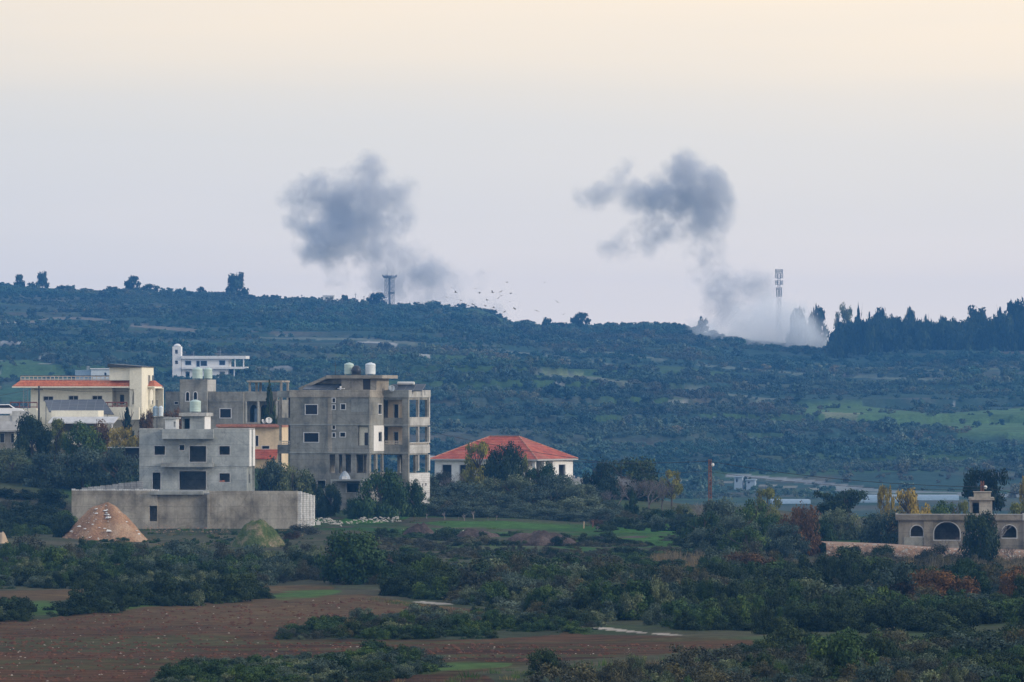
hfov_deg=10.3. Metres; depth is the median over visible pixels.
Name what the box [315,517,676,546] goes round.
grass
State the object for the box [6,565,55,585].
shrub
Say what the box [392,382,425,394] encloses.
solar water heater
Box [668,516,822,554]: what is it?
scrub bushes
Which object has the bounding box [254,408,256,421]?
door
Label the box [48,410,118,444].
garden annex
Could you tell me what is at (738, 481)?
valley hut
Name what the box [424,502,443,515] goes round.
olive tree
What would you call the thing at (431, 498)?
olive tree
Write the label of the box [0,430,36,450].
house
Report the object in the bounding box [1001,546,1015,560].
bare tree
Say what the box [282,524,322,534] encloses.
shrub
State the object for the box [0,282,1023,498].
hillside scrub
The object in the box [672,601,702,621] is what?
shrub
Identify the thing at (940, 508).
green tree
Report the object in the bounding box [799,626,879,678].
shrub
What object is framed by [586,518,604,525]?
shrub
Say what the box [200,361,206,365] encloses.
window
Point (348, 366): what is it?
water tank
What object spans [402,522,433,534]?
brushwood heap
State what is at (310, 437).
window
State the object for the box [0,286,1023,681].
ground
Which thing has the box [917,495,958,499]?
greenhouse
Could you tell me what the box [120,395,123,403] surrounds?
door
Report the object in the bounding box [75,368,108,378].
distant building
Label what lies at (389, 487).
green tree
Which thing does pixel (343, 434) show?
window
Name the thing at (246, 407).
concrete house
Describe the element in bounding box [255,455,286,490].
olive tree
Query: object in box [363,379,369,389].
door
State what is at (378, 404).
window
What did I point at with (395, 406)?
window
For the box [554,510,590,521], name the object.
olive tree
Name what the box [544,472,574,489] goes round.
olive tree
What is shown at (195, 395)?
window
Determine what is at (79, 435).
bushy tree
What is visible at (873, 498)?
greenhouse
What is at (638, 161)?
sky
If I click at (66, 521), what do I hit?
shrub
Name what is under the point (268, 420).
satellite dish
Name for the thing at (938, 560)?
dry grass
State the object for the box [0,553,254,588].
field hedge
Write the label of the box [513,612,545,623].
shrub
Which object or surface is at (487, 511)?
olive tree
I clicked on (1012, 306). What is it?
wood tree
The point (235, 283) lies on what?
ridge tree
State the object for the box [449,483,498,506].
olive tree
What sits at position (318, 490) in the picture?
bushy tree
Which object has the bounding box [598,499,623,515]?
olive tree
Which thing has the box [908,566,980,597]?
shrub
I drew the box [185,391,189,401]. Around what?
window
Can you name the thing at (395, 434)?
window
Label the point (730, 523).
olive tree
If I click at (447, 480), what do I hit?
bare tree
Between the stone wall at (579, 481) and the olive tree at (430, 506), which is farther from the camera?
the stone wall at (579, 481)
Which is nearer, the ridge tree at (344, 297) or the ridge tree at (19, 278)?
the ridge tree at (344, 297)
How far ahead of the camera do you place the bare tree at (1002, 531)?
493.24 m
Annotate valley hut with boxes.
[733,476,743,489]
[745,479,756,489]
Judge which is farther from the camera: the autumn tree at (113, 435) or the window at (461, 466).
the window at (461, 466)
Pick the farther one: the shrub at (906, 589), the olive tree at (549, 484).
the olive tree at (549, 484)
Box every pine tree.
[814,488,869,514]
[961,466,1010,512]
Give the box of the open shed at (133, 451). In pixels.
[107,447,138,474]
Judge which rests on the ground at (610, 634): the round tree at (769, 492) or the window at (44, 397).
the round tree at (769, 492)
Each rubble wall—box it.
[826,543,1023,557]
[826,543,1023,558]
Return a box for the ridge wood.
[824,308,1023,358]
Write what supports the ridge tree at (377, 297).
on the ground at (610, 634)
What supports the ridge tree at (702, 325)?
on the ground at (610, 634)
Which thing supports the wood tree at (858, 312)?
on the ground at (610, 634)
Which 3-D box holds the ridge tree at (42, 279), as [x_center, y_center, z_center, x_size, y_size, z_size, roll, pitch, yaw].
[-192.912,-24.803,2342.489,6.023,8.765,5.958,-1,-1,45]
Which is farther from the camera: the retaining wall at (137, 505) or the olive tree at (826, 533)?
the retaining wall at (137, 505)
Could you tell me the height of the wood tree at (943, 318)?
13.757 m
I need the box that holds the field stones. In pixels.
[1,598,731,680]
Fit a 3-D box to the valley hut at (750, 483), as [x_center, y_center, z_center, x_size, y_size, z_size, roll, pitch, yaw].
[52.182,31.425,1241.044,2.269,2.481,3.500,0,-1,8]
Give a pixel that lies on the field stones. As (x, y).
(226, 641)
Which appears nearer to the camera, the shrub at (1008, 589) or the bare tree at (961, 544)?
the shrub at (1008, 589)
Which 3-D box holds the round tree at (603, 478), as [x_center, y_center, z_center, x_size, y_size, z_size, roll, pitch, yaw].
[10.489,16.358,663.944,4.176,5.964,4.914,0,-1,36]
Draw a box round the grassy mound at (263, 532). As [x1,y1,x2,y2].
[230,519,284,546]
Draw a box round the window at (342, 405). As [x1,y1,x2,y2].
[340,403,345,409]
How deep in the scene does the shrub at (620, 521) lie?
577.24 m
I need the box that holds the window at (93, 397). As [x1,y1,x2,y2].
[92,396,101,398]
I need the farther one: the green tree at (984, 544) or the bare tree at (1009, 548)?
the bare tree at (1009, 548)
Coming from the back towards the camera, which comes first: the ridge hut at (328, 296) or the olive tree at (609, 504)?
the ridge hut at (328, 296)
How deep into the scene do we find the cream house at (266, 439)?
639.33 m
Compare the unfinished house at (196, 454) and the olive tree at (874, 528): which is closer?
the olive tree at (874, 528)
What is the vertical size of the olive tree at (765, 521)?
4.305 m
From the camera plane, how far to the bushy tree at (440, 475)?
639.64 m
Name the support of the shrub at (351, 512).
on the ground at (610, 634)
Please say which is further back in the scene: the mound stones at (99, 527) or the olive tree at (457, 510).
the olive tree at (457, 510)
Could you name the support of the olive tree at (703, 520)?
on the ground at (610, 634)
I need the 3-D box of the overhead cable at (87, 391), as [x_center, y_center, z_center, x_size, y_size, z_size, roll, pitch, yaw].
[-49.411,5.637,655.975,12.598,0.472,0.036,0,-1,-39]
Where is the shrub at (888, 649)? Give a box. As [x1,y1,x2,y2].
[858,634,902,662]
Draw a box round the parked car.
[0,404,24,413]
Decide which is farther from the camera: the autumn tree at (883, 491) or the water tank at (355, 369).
the water tank at (355, 369)
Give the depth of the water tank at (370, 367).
603.52 m
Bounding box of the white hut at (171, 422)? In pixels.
[163,417,180,428]
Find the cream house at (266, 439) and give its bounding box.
[216,424,287,470]
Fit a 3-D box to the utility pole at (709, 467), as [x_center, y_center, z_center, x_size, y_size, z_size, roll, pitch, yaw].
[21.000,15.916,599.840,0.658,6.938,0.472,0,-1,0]
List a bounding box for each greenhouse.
[770,499,810,503]
[858,495,904,502]
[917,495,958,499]
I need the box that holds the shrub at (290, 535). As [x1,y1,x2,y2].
[283,530,304,539]
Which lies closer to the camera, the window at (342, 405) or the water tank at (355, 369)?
the window at (342, 405)
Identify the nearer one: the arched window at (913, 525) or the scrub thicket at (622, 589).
the scrub thicket at (622, 589)
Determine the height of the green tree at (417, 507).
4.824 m
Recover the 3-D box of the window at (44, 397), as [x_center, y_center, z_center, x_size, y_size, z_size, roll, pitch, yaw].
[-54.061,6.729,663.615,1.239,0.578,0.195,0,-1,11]
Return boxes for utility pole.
[34,386,42,422]
[708,459,713,500]
[980,481,986,490]
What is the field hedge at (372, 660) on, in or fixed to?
on the ground at (610, 634)
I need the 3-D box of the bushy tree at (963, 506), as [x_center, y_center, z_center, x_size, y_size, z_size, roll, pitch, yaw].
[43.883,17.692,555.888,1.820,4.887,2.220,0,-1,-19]
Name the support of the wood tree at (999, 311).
on the ground at (610, 634)
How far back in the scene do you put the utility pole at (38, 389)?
651.88 m
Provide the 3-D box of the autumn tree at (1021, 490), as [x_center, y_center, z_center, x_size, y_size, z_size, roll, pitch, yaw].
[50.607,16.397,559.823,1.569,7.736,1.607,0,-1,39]
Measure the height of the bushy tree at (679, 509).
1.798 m
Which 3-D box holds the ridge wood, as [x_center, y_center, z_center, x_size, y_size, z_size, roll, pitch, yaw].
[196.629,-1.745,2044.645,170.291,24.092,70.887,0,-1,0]
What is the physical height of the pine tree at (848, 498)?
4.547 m
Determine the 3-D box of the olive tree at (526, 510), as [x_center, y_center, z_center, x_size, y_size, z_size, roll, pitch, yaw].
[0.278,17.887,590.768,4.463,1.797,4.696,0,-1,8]
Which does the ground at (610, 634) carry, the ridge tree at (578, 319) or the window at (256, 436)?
the ridge tree at (578, 319)
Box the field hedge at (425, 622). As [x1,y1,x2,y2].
[273,600,616,639]
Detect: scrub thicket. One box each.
[0,532,380,585]
[374,549,705,629]
[657,537,1023,634]
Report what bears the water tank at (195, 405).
on the unfinished house at (196, 454)
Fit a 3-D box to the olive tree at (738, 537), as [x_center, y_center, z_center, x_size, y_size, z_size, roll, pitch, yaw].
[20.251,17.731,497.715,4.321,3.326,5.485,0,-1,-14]
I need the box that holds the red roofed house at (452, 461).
[430,436,577,484]
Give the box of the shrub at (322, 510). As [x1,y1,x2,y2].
[315,499,328,517]
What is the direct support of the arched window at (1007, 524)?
in the arched house at (919, 529)
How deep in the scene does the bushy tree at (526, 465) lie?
649.67 m
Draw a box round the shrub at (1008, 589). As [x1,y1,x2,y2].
[996,565,1023,596]
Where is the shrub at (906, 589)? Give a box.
[881,579,915,598]
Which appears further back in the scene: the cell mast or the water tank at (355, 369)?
the cell mast
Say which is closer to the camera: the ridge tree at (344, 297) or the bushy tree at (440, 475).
the bushy tree at (440, 475)
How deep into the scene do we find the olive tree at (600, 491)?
621.50 m
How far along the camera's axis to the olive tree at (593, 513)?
591.39 m
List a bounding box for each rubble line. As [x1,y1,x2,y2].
[145,525,221,532]
[297,517,342,525]
[346,516,400,523]
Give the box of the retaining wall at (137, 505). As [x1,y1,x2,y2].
[72,481,314,528]
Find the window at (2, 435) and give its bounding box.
[0,433,4,442]
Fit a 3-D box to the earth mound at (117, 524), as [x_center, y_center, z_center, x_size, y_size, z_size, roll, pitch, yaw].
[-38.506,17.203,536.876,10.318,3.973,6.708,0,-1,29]
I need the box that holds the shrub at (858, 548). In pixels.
[838,545,862,557]
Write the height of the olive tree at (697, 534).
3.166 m
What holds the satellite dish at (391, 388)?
attached to the apartment building at (338, 425)
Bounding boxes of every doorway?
[152,472,160,489]
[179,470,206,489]
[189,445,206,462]
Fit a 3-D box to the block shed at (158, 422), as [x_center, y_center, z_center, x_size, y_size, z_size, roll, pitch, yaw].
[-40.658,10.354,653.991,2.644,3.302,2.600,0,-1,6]
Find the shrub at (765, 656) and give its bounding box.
[738,648,775,667]
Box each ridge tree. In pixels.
[13,274,25,285]
[35,271,49,287]
[124,275,140,289]
[140,283,159,291]
[196,287,205,292]
[223,272,249,295]
[340,294,347,299]
[365,292,385,303]
[542,316,551,325]
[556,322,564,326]
[570,312,590,326]
[696,316,708,331]
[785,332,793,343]
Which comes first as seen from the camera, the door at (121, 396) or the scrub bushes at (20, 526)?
the scrub bushes at (20, 526)
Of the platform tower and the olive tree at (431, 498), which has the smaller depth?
the olive tree at (431, 498)
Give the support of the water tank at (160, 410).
on the block shed at (158, 422)
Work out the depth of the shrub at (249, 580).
373.65 m
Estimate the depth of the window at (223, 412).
691.27 m
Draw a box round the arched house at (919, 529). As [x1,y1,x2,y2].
[895,491,1023,549]
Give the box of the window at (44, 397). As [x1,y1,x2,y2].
[43,396,52,400]
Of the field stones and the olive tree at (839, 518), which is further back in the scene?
the olive tree at (839, 518)
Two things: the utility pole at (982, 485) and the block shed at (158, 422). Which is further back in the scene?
the block shed at (158, 422)
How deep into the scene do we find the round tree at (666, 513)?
591.43 m
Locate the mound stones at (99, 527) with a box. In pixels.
[70,505,139,537]
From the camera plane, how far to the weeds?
536.21 m
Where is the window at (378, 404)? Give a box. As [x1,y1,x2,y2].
[378,404,381,414]
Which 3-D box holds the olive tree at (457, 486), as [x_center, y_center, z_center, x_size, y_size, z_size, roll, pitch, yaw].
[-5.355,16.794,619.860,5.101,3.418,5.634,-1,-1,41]
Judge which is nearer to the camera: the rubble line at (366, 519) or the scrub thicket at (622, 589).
the scrub thicket at (622, 589)
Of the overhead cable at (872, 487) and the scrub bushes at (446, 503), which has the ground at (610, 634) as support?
the scrub bushes at (446, 503)
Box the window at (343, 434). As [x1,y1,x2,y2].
[339,432,345,436]
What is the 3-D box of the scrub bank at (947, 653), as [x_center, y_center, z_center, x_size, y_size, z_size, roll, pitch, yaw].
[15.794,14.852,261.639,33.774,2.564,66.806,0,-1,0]
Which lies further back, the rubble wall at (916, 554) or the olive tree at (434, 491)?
the olive tree at (434, 491)
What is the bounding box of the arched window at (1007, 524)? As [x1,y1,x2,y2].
[1001,524,1016,538]
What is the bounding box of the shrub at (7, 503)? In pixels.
[0,500,12,510]
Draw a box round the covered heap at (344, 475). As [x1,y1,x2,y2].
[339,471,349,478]
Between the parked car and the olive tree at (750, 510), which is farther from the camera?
the parked car
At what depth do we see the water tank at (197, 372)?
692.26 m
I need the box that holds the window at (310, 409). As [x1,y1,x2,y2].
[305,404,317,414]
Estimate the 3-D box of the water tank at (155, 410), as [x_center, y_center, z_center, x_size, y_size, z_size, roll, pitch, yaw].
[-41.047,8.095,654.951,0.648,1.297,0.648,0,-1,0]
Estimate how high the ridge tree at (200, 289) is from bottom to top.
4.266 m
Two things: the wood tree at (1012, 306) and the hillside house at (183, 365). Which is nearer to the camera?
the hillside house at (183, 365)
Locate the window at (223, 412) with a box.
[219,408,231,417]
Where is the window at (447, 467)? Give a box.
[442,464,451,480]
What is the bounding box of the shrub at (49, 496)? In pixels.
[33,487,69,508]
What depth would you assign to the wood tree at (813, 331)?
2156.51 m
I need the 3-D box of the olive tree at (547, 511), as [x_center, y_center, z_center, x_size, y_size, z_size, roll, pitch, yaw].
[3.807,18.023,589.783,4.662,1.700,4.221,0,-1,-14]
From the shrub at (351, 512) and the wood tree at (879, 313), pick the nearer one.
the shrub at (351, 512)
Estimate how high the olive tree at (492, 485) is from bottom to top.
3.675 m
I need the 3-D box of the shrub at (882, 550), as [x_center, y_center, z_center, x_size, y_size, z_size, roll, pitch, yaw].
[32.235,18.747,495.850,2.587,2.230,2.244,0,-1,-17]
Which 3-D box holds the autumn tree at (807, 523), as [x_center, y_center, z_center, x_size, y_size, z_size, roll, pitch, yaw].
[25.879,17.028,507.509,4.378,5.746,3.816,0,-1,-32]
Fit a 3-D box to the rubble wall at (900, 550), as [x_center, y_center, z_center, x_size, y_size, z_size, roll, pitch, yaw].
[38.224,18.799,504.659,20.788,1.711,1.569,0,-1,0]
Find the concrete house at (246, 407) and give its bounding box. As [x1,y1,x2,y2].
[165,379,289,428]
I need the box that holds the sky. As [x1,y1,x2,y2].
[0,0,1023,342]
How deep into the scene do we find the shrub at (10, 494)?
589.07 m
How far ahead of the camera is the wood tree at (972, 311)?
2050.61 m
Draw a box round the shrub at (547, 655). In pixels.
[522,647,570,676]
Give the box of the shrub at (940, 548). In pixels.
[918,543,955,558]
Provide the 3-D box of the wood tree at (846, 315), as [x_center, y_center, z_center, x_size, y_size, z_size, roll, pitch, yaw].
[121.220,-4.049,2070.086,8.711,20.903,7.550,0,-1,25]
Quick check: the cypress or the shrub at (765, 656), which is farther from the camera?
the cypress
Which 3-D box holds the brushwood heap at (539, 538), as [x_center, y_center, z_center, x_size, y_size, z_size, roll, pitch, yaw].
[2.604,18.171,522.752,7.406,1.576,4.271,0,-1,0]
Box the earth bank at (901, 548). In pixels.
[821,541,1023,558]
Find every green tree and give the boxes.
[353,467,410,519]
[399,478,427,516]
[930,500,956,513]
[956,510,1000,563]
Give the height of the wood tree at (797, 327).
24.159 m
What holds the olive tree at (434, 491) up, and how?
on the ground at (610, 634)
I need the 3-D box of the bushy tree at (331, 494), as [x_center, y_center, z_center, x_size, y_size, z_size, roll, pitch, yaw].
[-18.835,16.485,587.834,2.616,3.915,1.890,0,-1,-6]
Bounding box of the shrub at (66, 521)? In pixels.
[49,513,74,536]
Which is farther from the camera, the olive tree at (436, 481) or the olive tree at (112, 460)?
the olive tree at (436, 481)
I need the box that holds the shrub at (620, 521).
[602,516,628,526]
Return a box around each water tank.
[153,406,157,416]
[159,406,162,416]
[190,400,200,412]
[192,367,202,378]
[204,367,211,378]
[344,362,353,374]
[351,365,360,374]
[365,362,375,374]
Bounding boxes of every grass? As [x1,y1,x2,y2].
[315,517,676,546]
[362,651,892,681]
[366,595,603,624]
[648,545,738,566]
[811,548,1023,568]
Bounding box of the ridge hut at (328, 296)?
[323,295,335,300]
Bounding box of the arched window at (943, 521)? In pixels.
[933,521,960,540]
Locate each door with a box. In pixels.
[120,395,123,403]
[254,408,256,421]
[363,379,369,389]
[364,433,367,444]
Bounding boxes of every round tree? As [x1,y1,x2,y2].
[482,440,524,482]
[580,456,621,499]
[607,456,664,501]
[644,507,675,522]
[659,470,683,508]
[754,486,782,516]
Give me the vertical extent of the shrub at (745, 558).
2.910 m
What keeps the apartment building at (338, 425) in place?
on the ground at (610, 634)
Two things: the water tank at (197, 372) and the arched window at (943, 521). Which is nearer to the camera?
the arched window at (943, 521)
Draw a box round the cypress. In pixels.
[624,487,638,514]
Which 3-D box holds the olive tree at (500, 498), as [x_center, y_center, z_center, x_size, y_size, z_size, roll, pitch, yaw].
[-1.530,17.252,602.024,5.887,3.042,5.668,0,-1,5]
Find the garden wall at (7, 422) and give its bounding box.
[0,411,29,429]
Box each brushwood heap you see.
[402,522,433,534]
[456,528,499,537]
[507,530,574,545]
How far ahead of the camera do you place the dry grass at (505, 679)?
255.46 m
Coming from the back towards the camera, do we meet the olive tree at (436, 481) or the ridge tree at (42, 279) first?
the ridge tree at (42, 279)
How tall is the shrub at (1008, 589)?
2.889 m
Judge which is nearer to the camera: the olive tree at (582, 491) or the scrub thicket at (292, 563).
the scrub thicket at (292, 563)
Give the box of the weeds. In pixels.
[88,526,312,551]
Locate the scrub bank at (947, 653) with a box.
[523,622,1023,681]
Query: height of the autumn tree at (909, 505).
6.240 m
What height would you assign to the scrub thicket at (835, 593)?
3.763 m
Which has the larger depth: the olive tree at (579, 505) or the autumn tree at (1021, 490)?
the olive tree at (579, 505)
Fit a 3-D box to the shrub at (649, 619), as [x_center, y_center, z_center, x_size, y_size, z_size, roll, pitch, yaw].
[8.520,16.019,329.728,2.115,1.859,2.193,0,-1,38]
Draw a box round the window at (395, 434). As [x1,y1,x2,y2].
[393,432,398,444]
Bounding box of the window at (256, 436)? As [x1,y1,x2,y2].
[255,435,258,445]
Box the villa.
[10,364,163,441]
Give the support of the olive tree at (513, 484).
on the ground at (610, 634)
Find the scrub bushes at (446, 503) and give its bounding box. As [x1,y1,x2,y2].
[346,499,453,515]
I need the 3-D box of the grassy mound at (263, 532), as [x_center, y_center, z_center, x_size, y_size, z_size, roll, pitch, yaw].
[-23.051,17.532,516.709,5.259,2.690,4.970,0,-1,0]
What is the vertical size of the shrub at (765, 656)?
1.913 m
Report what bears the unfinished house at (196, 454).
on the ground at (610, 634)
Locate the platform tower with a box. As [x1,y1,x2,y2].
[382,266,396,304]
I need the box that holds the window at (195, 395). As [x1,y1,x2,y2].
[193,391,197,399]
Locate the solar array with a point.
(85, 404)
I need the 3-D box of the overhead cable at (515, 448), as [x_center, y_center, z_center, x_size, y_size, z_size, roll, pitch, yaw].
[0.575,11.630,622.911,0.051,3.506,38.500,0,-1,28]
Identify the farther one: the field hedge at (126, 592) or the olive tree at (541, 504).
the olive tree at (541, 504)
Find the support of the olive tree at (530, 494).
on the ground at (610, 634)
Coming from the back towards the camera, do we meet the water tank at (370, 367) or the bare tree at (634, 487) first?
the bare tree at (634, 487)
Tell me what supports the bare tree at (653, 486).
on the ground at (610, 634)
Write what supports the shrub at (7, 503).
on the ground at (610, 634)
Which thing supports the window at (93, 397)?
in the villa
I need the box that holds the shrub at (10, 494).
[0,487,39,499]
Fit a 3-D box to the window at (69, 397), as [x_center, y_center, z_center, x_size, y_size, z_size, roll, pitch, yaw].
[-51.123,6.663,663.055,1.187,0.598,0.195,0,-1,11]
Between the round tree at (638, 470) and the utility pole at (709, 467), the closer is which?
the utility pole at (709, 467)
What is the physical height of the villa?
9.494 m
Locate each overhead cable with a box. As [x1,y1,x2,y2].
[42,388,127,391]
[433,432,592,460]
[710,461,975,486]
[710,471,979,489]
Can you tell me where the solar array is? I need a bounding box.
[45,399,113,416]
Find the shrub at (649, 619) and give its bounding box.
[641,603,674,624]
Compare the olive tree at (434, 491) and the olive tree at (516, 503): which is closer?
the olive tree at (516, 503)
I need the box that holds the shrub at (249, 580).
[226,570,258,593]
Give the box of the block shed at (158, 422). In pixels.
[146,417,164,428]
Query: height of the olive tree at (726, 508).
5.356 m
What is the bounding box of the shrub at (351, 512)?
[342,497,362,518]
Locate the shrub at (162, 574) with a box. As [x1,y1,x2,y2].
[142,566,179,594]
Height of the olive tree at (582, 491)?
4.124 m
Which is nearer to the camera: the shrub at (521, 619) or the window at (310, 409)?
the shrub at (521, 619)
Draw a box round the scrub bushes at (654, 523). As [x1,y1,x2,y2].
[579,499,696,538]
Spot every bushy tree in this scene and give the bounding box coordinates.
[12,412,53,457]
[46,417,70,454]
[59,420,106,457]
[91,418,111,454]
[137,406,153,446]
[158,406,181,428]
[307,474,324,510]
[313,527,389,584]
[318,482,342,515]
[384,548,418,571]
[431,470,452,488]
[519,453,530,480]
[526,461,557,485]
[672,504,683,514]
[954,500,968,513]
[1007,502,1023,513]
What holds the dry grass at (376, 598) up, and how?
on the ground at (610, 634)
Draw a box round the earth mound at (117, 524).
[63,502,146,541]
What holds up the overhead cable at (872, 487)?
attached to the utility pole at (709, 467)
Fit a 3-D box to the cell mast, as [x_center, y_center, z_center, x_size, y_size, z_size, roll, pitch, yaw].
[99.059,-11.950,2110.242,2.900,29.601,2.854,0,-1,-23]
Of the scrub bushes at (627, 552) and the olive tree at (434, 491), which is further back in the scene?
the olive tree at (434, 491)
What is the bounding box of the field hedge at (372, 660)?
[150,637,454,681]
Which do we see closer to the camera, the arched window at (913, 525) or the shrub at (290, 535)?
the arched window at (913, 525)
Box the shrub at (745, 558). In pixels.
[724,549,778,564]
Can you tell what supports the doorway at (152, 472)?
in the unfinished house at (196, 454)
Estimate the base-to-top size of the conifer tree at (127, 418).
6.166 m
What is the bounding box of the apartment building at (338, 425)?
[277,375,430,509]
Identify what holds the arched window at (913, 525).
in the arched house at (919, 529)
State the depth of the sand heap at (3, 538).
519.00 m
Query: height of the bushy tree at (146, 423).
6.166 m
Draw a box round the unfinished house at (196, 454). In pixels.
[139,413,254,494]
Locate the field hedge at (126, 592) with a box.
[0,568,278,621]
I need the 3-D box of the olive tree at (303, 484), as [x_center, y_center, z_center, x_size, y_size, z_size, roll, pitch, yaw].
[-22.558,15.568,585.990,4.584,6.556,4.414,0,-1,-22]
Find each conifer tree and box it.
[120,407,136,444]
[260,379,277,423]
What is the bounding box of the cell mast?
[775,269,782,342]
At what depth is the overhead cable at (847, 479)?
564.04 m
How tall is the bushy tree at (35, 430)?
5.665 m
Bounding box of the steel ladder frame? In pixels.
[23,389,27,410]
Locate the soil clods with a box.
[0,598,729,681]
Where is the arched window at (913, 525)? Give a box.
[910,525,923,536]
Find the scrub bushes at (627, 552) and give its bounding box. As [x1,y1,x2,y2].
[325,526,694,577]
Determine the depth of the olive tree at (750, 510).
525.46 m
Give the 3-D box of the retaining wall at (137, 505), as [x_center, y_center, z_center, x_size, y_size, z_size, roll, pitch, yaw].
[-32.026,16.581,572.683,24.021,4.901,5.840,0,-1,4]
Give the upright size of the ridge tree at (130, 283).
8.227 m
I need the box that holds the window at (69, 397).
[68,396,77,399]
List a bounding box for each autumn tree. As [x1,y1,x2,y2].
[106,425,136,451]
[127,437,138,446]
[460,440,489,484]
[776,500,822,555]
[875,484,894,534]
[895,487,931,528]
[1019,470,1023,505]
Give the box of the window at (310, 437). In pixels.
[303,432,318,442]
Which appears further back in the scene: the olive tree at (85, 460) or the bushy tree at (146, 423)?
the bushy tree at (146, 423)
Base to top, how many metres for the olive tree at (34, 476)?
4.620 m
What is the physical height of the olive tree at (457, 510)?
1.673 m
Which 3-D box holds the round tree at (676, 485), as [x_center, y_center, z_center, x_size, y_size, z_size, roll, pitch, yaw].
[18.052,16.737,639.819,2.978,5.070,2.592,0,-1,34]
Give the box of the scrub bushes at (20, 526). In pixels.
[0,500,77,537]
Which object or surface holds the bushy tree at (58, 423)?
on the ground at (610, 634)
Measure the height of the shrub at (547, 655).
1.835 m
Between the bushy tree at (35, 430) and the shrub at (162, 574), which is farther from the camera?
the bushy tree at (35, 430)
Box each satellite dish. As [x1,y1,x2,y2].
[266,417,271,423]
[388,385,394,391]
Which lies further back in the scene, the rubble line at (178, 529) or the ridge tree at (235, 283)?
the ridge tree at (235, 283)
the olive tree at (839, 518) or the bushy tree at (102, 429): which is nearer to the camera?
the olive tree at (839, 518)
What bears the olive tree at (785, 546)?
on the ground at (610, 634)
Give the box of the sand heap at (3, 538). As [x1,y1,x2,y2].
[0,532,7,542]
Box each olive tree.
[0,446,43,482]
[19,450,75,489]
[51,444,107,488]
[94,444,138,485]
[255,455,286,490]
[273,461,318,504]
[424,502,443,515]
[427,496,437,501]
[430,473,452,488]
[430,485,452,501]
[434,503,471,516]
[437,480,481,499]
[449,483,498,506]
[464,505,507,517]
[471,491,519,511]
[473,475,505,504]
[495,505,534,518]
[497,472,536,503]
[498,498,534,514]
[517,484,552,508]
[527,475,572,504]
[529,507,563,519]
[530,499,567,516]
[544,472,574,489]
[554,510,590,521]
[556,496,614,517]
[562,481,603,511]
[580,507,620,520]
[594,489,621,506]
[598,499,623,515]
[680,509,723,537]
[682,526,722,552]
[700,496,738,521]
[715,526,771,552]
[716,511,762,539]
[732,498,770,529]
[753,512,787,537]
[763,521,811,558]
[805,515,836,552]
[820,506,861,539]
[855,509,901,543]
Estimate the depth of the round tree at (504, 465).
645.10 m
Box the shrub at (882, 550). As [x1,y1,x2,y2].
[869,544,895,558]
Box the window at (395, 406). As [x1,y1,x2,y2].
[393,404,398,417]
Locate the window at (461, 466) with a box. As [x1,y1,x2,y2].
[459,464,468,479]
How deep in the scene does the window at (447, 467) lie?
681.30 m
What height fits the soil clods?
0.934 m
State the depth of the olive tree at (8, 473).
605.23 m
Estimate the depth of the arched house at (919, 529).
520.65 m
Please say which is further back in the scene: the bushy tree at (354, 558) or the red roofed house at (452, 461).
the red roofed house at (452, 461)
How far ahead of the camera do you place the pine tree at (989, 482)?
565.55 m
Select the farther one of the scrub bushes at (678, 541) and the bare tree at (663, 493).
the bare tree at (663, 493)
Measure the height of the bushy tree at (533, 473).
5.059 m
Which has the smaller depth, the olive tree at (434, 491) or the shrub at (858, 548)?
the shrub at (858, 548)
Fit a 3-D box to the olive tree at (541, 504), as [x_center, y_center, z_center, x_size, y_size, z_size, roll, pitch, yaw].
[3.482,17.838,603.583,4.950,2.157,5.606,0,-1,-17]
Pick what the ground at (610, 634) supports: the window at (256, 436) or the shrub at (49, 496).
the shrub at (49, 496)
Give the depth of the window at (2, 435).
639.95 m
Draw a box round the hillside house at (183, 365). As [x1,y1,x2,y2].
[172,344,248,377]
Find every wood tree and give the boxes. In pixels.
[786,306,807,344]
[804,305,829,347]
[833,302,852,328]
[857,304,862,319]
[875,305,886,318]
[906,305,915,322]
[939,315,946,323]
[967,305,986,322]
[993,306,1004,318]
[1006,297,1023,319]
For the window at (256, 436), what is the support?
in the cream house at (266, 439)
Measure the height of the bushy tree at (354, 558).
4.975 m
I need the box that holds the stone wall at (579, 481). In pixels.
[570,476,644,495]
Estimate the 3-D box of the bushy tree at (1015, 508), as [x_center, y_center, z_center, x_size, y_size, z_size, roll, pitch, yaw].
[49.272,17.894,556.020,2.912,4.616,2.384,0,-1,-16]
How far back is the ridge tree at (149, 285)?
2329.48 m
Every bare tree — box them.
[441,473,464,487]
[598,486,627,504]
[615,475,654,499]
[637,478,672,508]
[654,481,668,509]
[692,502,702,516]
[923,537,962,555]
[994,523,1011,556]
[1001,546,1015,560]

